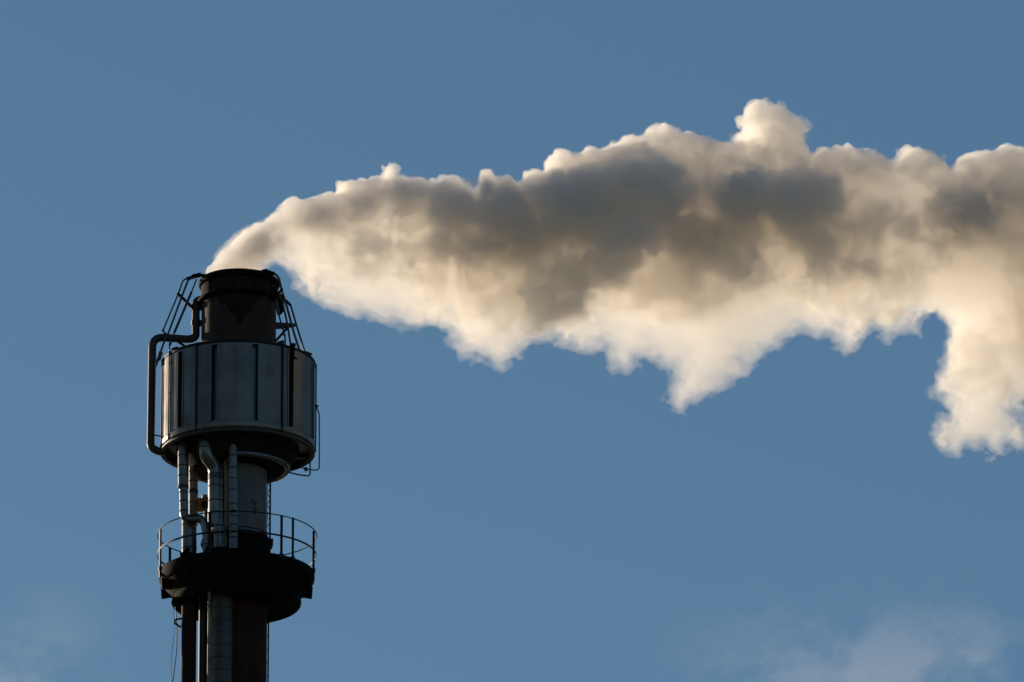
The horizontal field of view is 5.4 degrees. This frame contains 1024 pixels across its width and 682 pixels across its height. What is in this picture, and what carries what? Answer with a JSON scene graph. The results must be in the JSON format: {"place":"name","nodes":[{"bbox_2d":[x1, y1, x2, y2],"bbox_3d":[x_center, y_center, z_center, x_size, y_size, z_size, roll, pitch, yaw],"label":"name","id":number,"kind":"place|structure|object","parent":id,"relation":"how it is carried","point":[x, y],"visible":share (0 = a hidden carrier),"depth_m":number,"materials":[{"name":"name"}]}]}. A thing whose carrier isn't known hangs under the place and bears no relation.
{"place":"outdoors","nodes":[
{"label":"outdoors","id":0,"kind":"place"},
{"bbox_2d":[0,0,1023,681],"label":"sky","id":1,"kind":"structure","parent":0,"point":[647,340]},
{"label":"ground","id":2,"kind":"structure","parent":0,"visible":0},
{"bbox_2d":[147,268,319,681],"bbox_3d":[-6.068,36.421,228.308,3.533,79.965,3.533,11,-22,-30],"label":"chimney stack","id":3,"kind":"object","parent":2,"relation":"on","point":[239,407],"visible":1,"depth_m":238.63,"materials":[{"name":"black metal"}]},
{"bbox_2d":[171,607,173,676],"bbox_3d":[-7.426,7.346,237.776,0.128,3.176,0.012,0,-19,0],"label":"hanging cable","id":4,"kind":"object","parent":3,"relation":"hanging from","point":[173,639],"visible":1,"depth_m":238.03,"materials":[{"name":"black rubber"}]},
{"bbox_2d":[172,607,176,681],"bbox_3d":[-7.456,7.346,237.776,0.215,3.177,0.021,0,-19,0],"label":"hanging cable","id":5,"kind":"object","parent":3,"relation":"hanging from","point":[176,645],"visible":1,"depth_m":237.98,"materials":[{"name":"black rubber"}]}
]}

